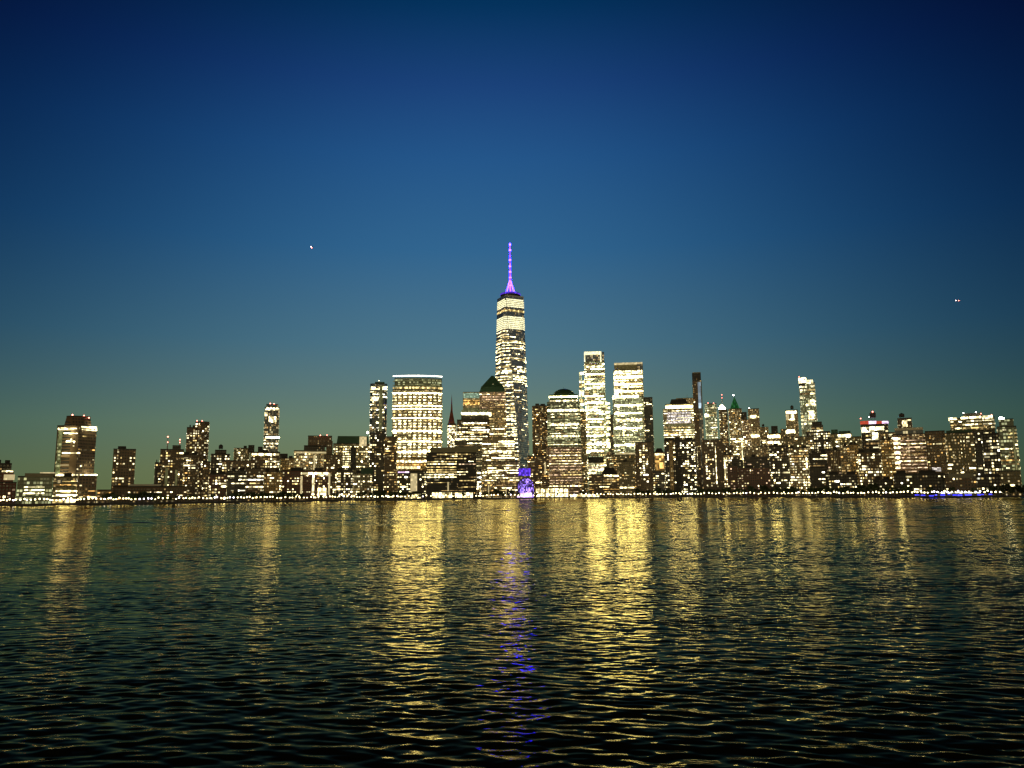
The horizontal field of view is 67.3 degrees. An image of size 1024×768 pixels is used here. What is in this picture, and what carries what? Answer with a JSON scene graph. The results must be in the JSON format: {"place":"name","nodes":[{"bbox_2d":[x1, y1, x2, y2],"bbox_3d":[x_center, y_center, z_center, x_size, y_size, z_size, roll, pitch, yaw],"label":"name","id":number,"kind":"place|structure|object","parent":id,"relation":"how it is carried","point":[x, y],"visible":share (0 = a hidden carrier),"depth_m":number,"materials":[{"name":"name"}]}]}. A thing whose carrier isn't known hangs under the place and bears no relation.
{"place":"outdoors","nodes":[
{"label":"outdoors","id":0,"kind":"place"},
{"bbox_2d":[0,497,1023,767],"bbox_3d":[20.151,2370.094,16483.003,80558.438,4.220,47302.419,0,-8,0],"label":"river water","id":1,"kind":"structure","parent":0,"point":[690,633],"depth_m":44.43,"materials":[{"name":"liquid"}]},
{"bbox_2d":[0,0,1023,498],"label":"sky","id":2,"kind":"structure","parent":0,"point":[756,198],"materials":[{"name":"blue"}]},
{"bbox_2d":[15,490,1023,502],"bbox_3d":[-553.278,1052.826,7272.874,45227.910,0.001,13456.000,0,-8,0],"label":"ground","id":3,"kind":"structure","parent":0,"point":[282,500],"depth_m":985.71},
{"bbox_2d":[0,460,16,503],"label":"apartment block","id":4,"kind":"structure","parent":3,"relation":"on","point":[7,486],"depth_m":817.88,"materials":[{"name":"red brick"}]},
{"bbox_2d":[16,472,54,503],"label":"pavilion","id":5,"kind":"structure","parent":3,"relation":"on","point":[33,486],"depth_m":831.70,"materials":[{"name":"green glass"}]},
{"bbox_2d":[52,473,77,497],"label":"office podium","id":6,"kind":"object","parent":3,"relation":"on","point":[65,486],"visible":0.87,"depth_m":842.86,"materials":[{"name":"beige glass"}]},
{"bbox_2d":[54,414,96,502],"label":"glass tower","id":7,"kind":"structure","parent":3,"relation":"on","point":[75,446],"depth_m":907.39,"materials":[{"name":"glass"}]},
{"bbox_2d":[77,475,96,502],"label":"terrace block","id":8,"kind":"structure","parent":3,"relation":"on","point":[87,486],"depth_m":860.14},
{"bbox_2d":[96,490,112,502],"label":"row building","id":9,"kind":"structure","parent":3,"relation":"on","point":[99,495],"depth_m":879.72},
{"bbox_2d":[111,446,135,489],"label":"apartment tower","id":10,"kind":"structure","parent":3,"relation":"on","point":[123,468],"depth_m":976.27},
{"bbox_2d":[112,484,186,502],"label":"school building","id":11,"kind":"structure","parent":3,"relation":"on","point":[168,491],"depth_m":926.60,"materials":[{"name":"stone"}]},
{"bbox_2d":[154,460,161,483],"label":"apartment block","id":12,"kind":"structure","parent":3,"relation":"on","point":[157,472],"depth_m":1024.98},
{"bbox_2d":[160,436,183,485],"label":"apartment block","id":13,"kind":"structure","parent":3,"relation":"on","point":[172,459],"depth_m":1073.03,"materials":[{"name":"grey paint"}]},
{"bbox_2d":[182,452,198,500],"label":"apartment block","id":14,"kind":"structure","parent":3,"relation":"on","point":[190,471],"depth_m":1136.89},
{"bbox_2d":[186,420,209,500],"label":"curved tower","id":15,"kind":"structure","parent":3,"relation":"on","point":[197,437],"depth_m":1195.91,"materials":[{"name":"metal"}]},
{"bbox_2d":[202,461,210,500],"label":"apartment block","id":16,"kind":"structure","parent":3,"relation":"on","point":[206,471],"depth_m":1154.12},
{"bbox_2d":[208,471,226,500],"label":"apartment block","id":17,"kind":"structure","parent":3,"relation":"on","point":[217,485],"depth_m":977.83,"materials":[{"name":"red brick"}]},
{"bbox_2d":[210,444,229,473],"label":"apartment tower","id":18,"kind":"structure","parent":3,"relation":"on","point":[218,456],"depth_m":1097.46,"materials":[{"name":"brick"}]},
{"bbox_2d":[226,468,245,500],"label":"apartment block","id":19,"kind":"structure","parent":3,"relation":"on","point":[236,480],"depth_m":997.72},
{"bbox_2d":[222,460,251,493],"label":"apartment block","id":20,"kind":"structure","parent":3,"relation":"on","point":[231,464],"depth_m":1055.28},
{"bbox_2d":[233,445,254,459],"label":"apartment tower","id":21,"kind":"structure","parent":3,"relation":"on","point":[242,453],"depth_m":1147.28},
{"bbox_2d":[245,466,263,500],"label":"apartment block","id":22,"kind":"structure","parent":3,"relation":"on","point":[254,479],"depth_m":1004.55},
{"bbox_2d":[250,447,279,491],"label":"apartment block","id":23,"kind":"structure","parent":3,"relation":"on","point":[264,459],"depth_m":1114.48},
{"bbox_2d":[263,403,279,451],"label":"stacked tower","id":24,"kind":"structure","parent":3,"relation":"on","point":[271,430],"depth_m":1495.78,"materials":[{"name":"beige glass"}]},
{"bbox_2d":[263,469,281,500],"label":"apartment block","id":25,"kind":"structure","parent":3,"relation":"on","point":[272,482],"depth_m":1016.47,"materials":[{"name":"brown brick"}]},
{"bbox_2d":[280,454,293,499],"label":"apartment block","id":26,"kind":"structure","parent":3,"relation":"on","point":[286,463],"depth_m":1186.17,"materials":[{"name":"brown brick"}]},
{"bbox_2d":[282,468,329,499],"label":"apartment block","id":27,"kind":"structure","parent":3,"relation":"on","point":[315,482],"depth_m":1053.40,"materials":[{"name":"red brick"}]},
{"bbox_2d":[293,435,332,469],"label":"office block","id":28,"kind":"structure","parent":3,"relation":"on","point":[310,456],"depth_m":1196.99,"materials":[{"name":"metal"}]},
{"bbox_2d":[324,454,339,499],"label":"office block","id":29,"kind":"structure","parent":3,"relation":"on","point":[332,463],"depth_m":1179.31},
{"bbox_2d":[336,468,352,499],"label":"apartment block","id":30,"kind":"structure","parent":3,"relation":"on","point":[344,482],"depth_m":1101.94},
{"bbox_2d":[333,432,369,498],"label":"bank tower","id":31,"kind":"structure","parent":3,"relation":"on","point":[353,452],"depth_m":1274.74,"materials":[{"name":"black glass"}]},
{"bbox_2d":[353,468,372,499],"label":"apartment block","id":32,"kind":"structure","parent":3,"relation":"on","point":[362,480],"depth_m":1124.00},
{"bbox_2d":[369,431,385,498],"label":"apartment block","id":33,"kind":"structure","parent":3,"relation":"on","point":[376,458],"depth_m":1222.28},
{"bbox_2d":[369,382,386,442],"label":"residential tower","id":34,"kind":"structure","parent":3,"relation":"on","point":[378,406],"depth_m":1668.14,"materials":[{"name":"black glass"}]},
{"bbox_2d":[384,434,396,498],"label":"apartment block","id":35,"kind":"structure","parent":3,"relation":"on","point":[390,460],"depth_m":1198.74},
{"bbox_2d":[396,457,425,498],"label":"bank podium","id":36,"kind":"object","parent":3,"relation":"on","point":[411,463],"visible":0.31,"depth_m":1275.97,"materials":[{"name":"gold metal"}]},
{"bbox_2d":[397,470,425,498],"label":"apartment block","id":37,"kind":"structure","parent":3,"relation":"on","point":[410,481],"depth_m":1192.79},
{"bbox_2d":[392,375,442,456],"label":"bank headquarters","id":38,"kind":"structure","parent":3,"relation":"on","point":[417,418],"depth_m":1348.73,"materials":[{"name":"beige glass"}]},
{"bbox_2d":[447,397,455,446],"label":"courthouse tower","id":39,"kind":"structure","parent":3,"relation":"on","point":[451,430],"depth_m":1820.44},
{"bbox_2d":[426,447,478,498],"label":"exchange building","id":40,"kind":"structure","parent":3,"relation":"on","point":[453,469],"depth_m":1232.07,"materials":[{"name":"black glass"}]},
{"bbox_2d":[463,392,478,409],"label":"office tower","id":41,"kind":"structure","parent":3,"relation":"on","point":[470,400],"depth_m":1681.84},
{"bbox_2d":[454,410,490,497],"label":"office tower","id":42,"kind":"structure","parent":3,"relation":"on","point":[473,427],"depth_m":1443.95,"materials":[{"name":"glass"}]},
{"bbox_2d":[476,469,481,497],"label":"office wing","id":43,"kind":"structure","parent":3,"relation":"on","point":[479,482],"depth_m":1260.11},
{"bbox_2d":[478,376,506,436],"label":"office tower","id":44,"kind":"structure","parent":3,"relation":"on","point":[492,395],"depth_m":1535.88,"materials":[{"name":"brown stone"}]},
{"bbox_2d":[482,437,514,460],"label":"office block","id":45,"kind":"structure","parent":3,"relation":"on","point":[498,448],"depth_m":1395.33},
{"bbox_2d":[482,461,518,497],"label":"office block","id":46,"kind":"structure","parent":3,"relation":"on","point":[501,475],"depth_m":1310.06,"materials":[{"name":"glass"}]},
{"bbox_2d":[495,244,528,467],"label":"skyscraper","id":47,"kind":"structure","parent":3,"relation":"on","point":[510,376],"depth_m":1626.32,"materials":[{"name":"grey glass"}]},
{"bbox_2d":[0,495,1023,505],"bbox_3d":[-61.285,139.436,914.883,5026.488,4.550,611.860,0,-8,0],"label":"seawall","id":48,"kind":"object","parent":3,"relation":"on","point":[139,503],"visible":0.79,"depth_m":948.57,"materials":[{"name":"concrete"}]},
{"bbox_2d":[915,492,995,495],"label":"ferry pier","id":49,"kind":"structure","parent":48,"relation":"on","point":[958,494],"depth_m":798.23,"materials":[{"name":"concrete"}]},
{"bbox_2d":[517,468,534,497],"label":"glass atrium","id":50,"kind":"object","parent":3,"relation":"on","point":[525,486],"visible":0.99,"depth_m":1277.72,"materials":[{"name":"glass"}]},
{"bbox_2d":[527,455,549,490],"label":"apartment block","id":51,"kind":"structure","parent":3,"relation":"on","point":[538,465],"depth_m":1373.09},
{"bbox_2d":[532,404,547,454],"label":"office tower","id":52,"kind":"structure","parent":3,"relation":"on","point":[539,430],"depth_m":1569.68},
{"bbox_2d":[535,486,568,496],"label":"building","id":53,"kind":"structure","parent":3,"relation":"on","point":[550,491],"depth_m":1273.52,"materials":[{"name":"beige metal"}]},
{"bbox_2d":[547,389,580,446],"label":"office tower","id":54,"kind":"structure","parent":3,"relation":"on","point":[563,418],"depth_m":1459.55,"materials":[{"name":"grey glass"}]},
{"bbox_2d":[546,446,581,496],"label":"office block","id":55,"kind":"structure","parent":3,"relation":"on","point":[565,465],"depth_m":1386.53,"materials":[{"name":"brown stone"}]},
{"bbox_2d":[580,411,587,493],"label":"office block","id":56,"kind":"structure","parent":3,"relation":"on","point":[584,449],"depth_m":1545.71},
{"bbox_2d":[579,351,609,493],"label":"skyscraper","id":57,"kind":"structure","parent":3,"relation":"on","point":[597,423],"depth_m":1693.79,"materials":[{"name":"grey glass"}]},
{"bbox_2d":[589,467,619,496],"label":"museum","id":58,"kind":"structure","parent":3,"relation":"on","point":[606,481],"depth_m":1272.68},
{"bbox_2d":[608,414,613,454],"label":"office tower","id":59,"kind":"structure","parent":3,"relation":"on","point":[611,438],"depth_m":1771.63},
{"bbox_2d":[606,454,635,487],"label":"office block","id":60,"kind":"structure","parent":3,"relation":"on","point":[612,460],"depth_m":1483.26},
{"bbox_2d":[618,459,635,496],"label":"office block","id":61,"kind":"structure","parent":3,"relation":"on","point":[626,477],"depth_m":1263.94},
{"bbox_2d":[612,362,644,454],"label":"skyscraper","id":62,"kind":"structure","parent":3,"relation":"on","point":[628,415],"depth_m":1645.46,"materials":[{"name":"beige glass"}]},
{"bbox_2d":[635,442,653,496],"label":"apartment tower","id":63,"kind":"structure","parent":3,"relation":"on","point":[644,463],"depth_m":1285.53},
{"bbox_2d":[643,397,654,470],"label":"office tower","id":64,"kind":"structure","parent":3,"relation":"on","point":[648,419],"depth_m":1725.87,"materials":[{"name":"black glass"}]},
{"bbox_2d":[653,471,665,496],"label":"row building","id":65,"kind":"structure","parent":3,"relation":"on","point":[658,479],"depth_m":1259.57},
{"bbox_2d":[654,448,665,484],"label":"apartment block","id":66,"kind":"structure","parent":3,"relation":"on","point":[659,460],"depth_m":1398.11,"materials":[{"name":"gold brick"}]},
{"bbox_2d":[663,399,694,439],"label":"bank tower","id":67,"kind":"structure","parent":3,"relation":"on","point":[678,417],"depth_m":1594.83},
{"bbox_2d":[664,437,697,495],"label":"apartment tower","id":68,"kind":"structure","parent":3,"relation":"on","point":[680,464],"depth_m":1237.58,"materials":[{"name":"black concrete"}]},
{"bbox_2d":[692,372,703,495],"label":"residential tower","id":69,"kind":"structure","parent":3,"relation":"on","point":[698,407],"depth_m":1483.20,"materials":[{"name":"black glass"}]},
{"bbox_2d":[705,403,717,438],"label":"office tower","id":70,"kind":"structure","parent":3,"relation":"on","point":[711,420],"depth_m":1544.66,"materials":[{"name":"glass"}]},
{"bbox_2d":[701,439,724,495],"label":"apartment tower","id":71,"kind":"structure","parent":3,"relation":"on","point":[713,463],"depth_m":1217.97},
{"bbox_2d":[718,402,728,444],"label":"office tower","id":72,"kind":"structure","parent":3,"relation":"on","point":[723,424],"depth_m":1638.20,"materials":[{"name":"stone"}]},
{"bbox_2d":[723,452,732,495],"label":"apartment block","id":73,"kind":"structure","parent":3,"relation":"on","point":[727,458],"depth_m":1214.41,"materials":[{"name":"gold brick"}]},
{"bbox_2d":[727,463,738,495],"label":"apartment block","id":74,"kind":"structure","parent":3,"relation":"on","point":[732,473],"depth_m":1156.29,"materials":[{"name":"red brick"}]},
{"bbox_2d":[728,395,741,444],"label":"office tower","id":75,"kind":"structure","parent":3,"relation":"on","point":[735,421],"depth_m":1574.99,"materials":[{"name":"beige"}]},
{"bbox_2d":[731,456,742,487],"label":"apartment block","id":76,"kind":"structure","parent":3,"relation":"on","point":[737,460],"depth_m":1192.85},
{"bbox_2d":[731,435,743,466],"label":"office block","id":77,"kind":"structure","parent":3,"relation":"on","point":[737,442],"depth_m":1445.36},
{"bbox_2d":[741,412,751,446],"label":"office block","id":78,"kind":"structure","parent":3,"relation":"on","point":[746,427],"depth_m":1487.92,"materials":[{"name":"brown stone"}]},
{"bbox_2d":[748,408,760,446],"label":"office tower","id":79,"kind":"structure","parent":3,"relation":"on","point":[753,415],"depth_m":1516.66,"materials":[{"name":"metal"}]},
{"bbox_2d":[738,465,771,495],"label":"apartment block","id":80,"kind":"structure","parent":3,"relation":"on","point":[752,475],"depth_m":1121.14,"materials":[{"name":"red brick"}]},
{"bbox_2d":[744,446,768,456],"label":"office block","id":81,"kind":"structure","parent":3,"relation":"on","point":[759,451],"depth_m":1364.35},
{"bbox_2d":[743,455,771,494],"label":"apartment block","id":82,"kind":"structure","parent":3,"relation":"on","point":[758,461],"depth_m":1184.28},
{"bbox_2d":[760,424,768,445],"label":"office tower","id":83,"kind":"structure","parent":3,"relation":"on","point":[764,431],"depth_m":1537.08,"materials":[{"name":"metal"}]},
{"bbox_2d":[768,426,781,445],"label":"office block","id":84,"kind":"structure","parent":3,"relation":"on","point":[774,436],"depth_m":1470.70,"materials":[{"name":"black glass"}]},
{"bbox_2d":[769,443,791,495],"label":"apartment tower","id":85,"kind":"structure","parent":3,"relation":"on","point":[779,466],"depth_m":1112.33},
{"bbox_2d":[785,405,798,436],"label":"office tower","id":86,"kind":"structure","parent":3,"relation":"on","point":[792,426],"depth_m":1404.87,"materials":[{"name":"metal"}]},
{"bbox_2d":[783,436,812,494],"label":"office block","id":87,"kind":"structure","parent":3,"relation":"on","point":[797,441],"depth_m":1220.83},
{"bbox_2d":[789,445,810,495],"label":"apartment tower","id":88,"kind":"structure","parent":3,"relation":"on","point":[799,469],"depth_m":1083.21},
{"bbox_2d":[798,377,816,435],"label":"residential tower","id":89,"kind":"structure","parent":3,"relation":"on","point":[808,402],"depth_m":1333.22,"materials":[{"name":"beige glass"}]},
{"bbox_2d":[808,450,828,495],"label":"apartment block","id":90,"kind":"structure","parent":3,"relation":"on","point":[818,468],"depth_m":1055.28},
{"bbox_2d":[806,421,830,451],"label":"apartment block","id":91,"kind":"structure","parent":3,"relation":"on","point":[821,439],"depth_m":1218.13,"materials":[{"name":"black glass"}]},
{"bbox_2d":[827,447,841,473],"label":"apartment block","id":92,"kind":"structure","parent":3,"relation":"on","point":[834,460],"depth_m":1014.89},
{"bbox_2d":[830,429,851,449],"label":"office block","id":93,"kind":"structure","parent":3,"relation":"on","point":[839,439],"depth_m":1239.77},
{"bbox_2d":[828,471,857,495],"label":"apartment block","id":94,"kind":"structure","parent":3,"relation":"on","point":[837,480],"depth_m":982.11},
{"bbox_2d":[840,443,850,473],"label":"apartment block","id":95,"kind":"structure","parent":3,"relation":"on","point":[845,458],"depth_m":1041.90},
{"bbox_2d":[849,442,860,495],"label":"apartment block","id":96,"kind":"structure","parent":3,"relation":"on","point":[854,456],"depth_m":1042.02,"materials":[{"name":"brown brick"}]},
{"bbox_2d":[852,436,862,448],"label":"apartment block","id":97,"kind":"structure","parent":3,"relation":"on","point":[857,440],"depth_m":1250.25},
{"bbox_2d":[857,449,882,495],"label":"apartment block","id":98,"kind":"structure","parent":3,"relation":"on","point":[870,466],"depth_m":978.40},
{"bbox_2d":[860,411,888,451],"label":"office tower","id":99,"kind":"structure","parent":3,"relation":"on","point":[870,430],"depth_m":1163.86,"materials":[{"name":"metal"}]},
{"bbox_2d":[873,477,893,495],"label":"apartment block","id":100,"kind":"structure","parent":3,"relation":"on","point":[884,482],"depth_m":934.38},
{"bbox_2d":[878,432,894,473],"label":"apartment block","id":101,"kind":"structure","parent":3,"relation":"on","point":[885,435],"depth_m":1098.66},
{"bbox_2d":[880,437,895,495],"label":"apartment block","id":102,"kind":"structure","parent":3,"relation":"on","point":[888,459],"depth_m":974.40,"materials":[{"name":"brown brick"}]},
{"bbox_2d":[897,413,911,427],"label":"office tower","id":103,"kind":"structure","parent":3,"relation":"on","point":[903,422],"depth_m":1199.94,"materials":[{"name":"metal"}]},
{"bbox_2d":[891,427,927,472],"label":"office building","id":104,"kind":"structure","parent":3,"relation":"on","point":[910,450],"depth_m":990.41,"materials":[{"name":"brown stone"}]},
{"bbox_2d":[893,470,945,495],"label":"apartment block","id":105,"kind":"structure","parent":3,"relation":"on","point":[922,480],"depth_m":906.70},
{"bbox_2d":[925,430,947,490],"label":"apartment block","id":106,"kind":"structure","parent":3,"relation":"on","point":[936,451],"depth_m":951.16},
{"bbox_2d":[944,473,977,494],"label":"row building","id":107,"kind":"structure","parent":3,"relation":"on","point":[966,482],"depth_m":864.11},
{"bbox_2d":[945,430,977,490],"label":"apartment block","id":108,"kind":"structure","parent":3,"relation":"on","point":[960,451],"depth_m":922.73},
{"bbox_2d":[948,413,994,474],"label":"apartment tower","id":109,"kind":"structure","parent":3,"relation":"on","point":[977,424],"depth_m":987.78,"materials":[{"name":"brick"}]},
{"bbox_2d":[976,475,1001,494],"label":"row building","id":110,"kind":"structure","parent":3,"relation":"on","point":[984,482],"depth_m":846.29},
{"bbox_2d":[981,433,1001,474],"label":"apartment tower","id":111,"kind":"structure","parent":3,"relation":"on","point":[991,454],"depth_m":906.90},
{"bbox_2d":[997,417,1021,485],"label":"apartment tower","id":112,"kind":"structure","parent":3,"relation":"on","point":[1008,440],"depth_m":926.56,"materials":[{"name":"green glass"}]},
{"bbox_2d":[999,470,1021,494],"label":"office block","id":113,"kind":"structure","parent":3,"relation":"on","point":[1012,478],"depth_m":841.53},
{"label":"promenade","id":114,"kind":"structure","parent":0,"visible":0},
{"bbox_2d":[51,498,76,502],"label":"kiosk","id":115,"kind":"object","parent":114,"relation":"on","point":[69,500],"visible":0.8,"depth_m":810.72,"materials":[{"name":"glass"}]},
{"bbox_2d":[431,491,452,498],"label":"kiosk","id":116,"kind":"object","parent":114,"relation":"on","point":[438,494],"visible":0.93,"depth_m":1179.16,"materials":[{"name":"concrete"}]},
{"bbox_2d":[455,491,473,497],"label":"kiosk","id":117,"kind":"object","parent":114,"relation":"on","point":[468,494],"visible":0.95,"depth_m":1193.57,"materials":[{"name":"glass"}]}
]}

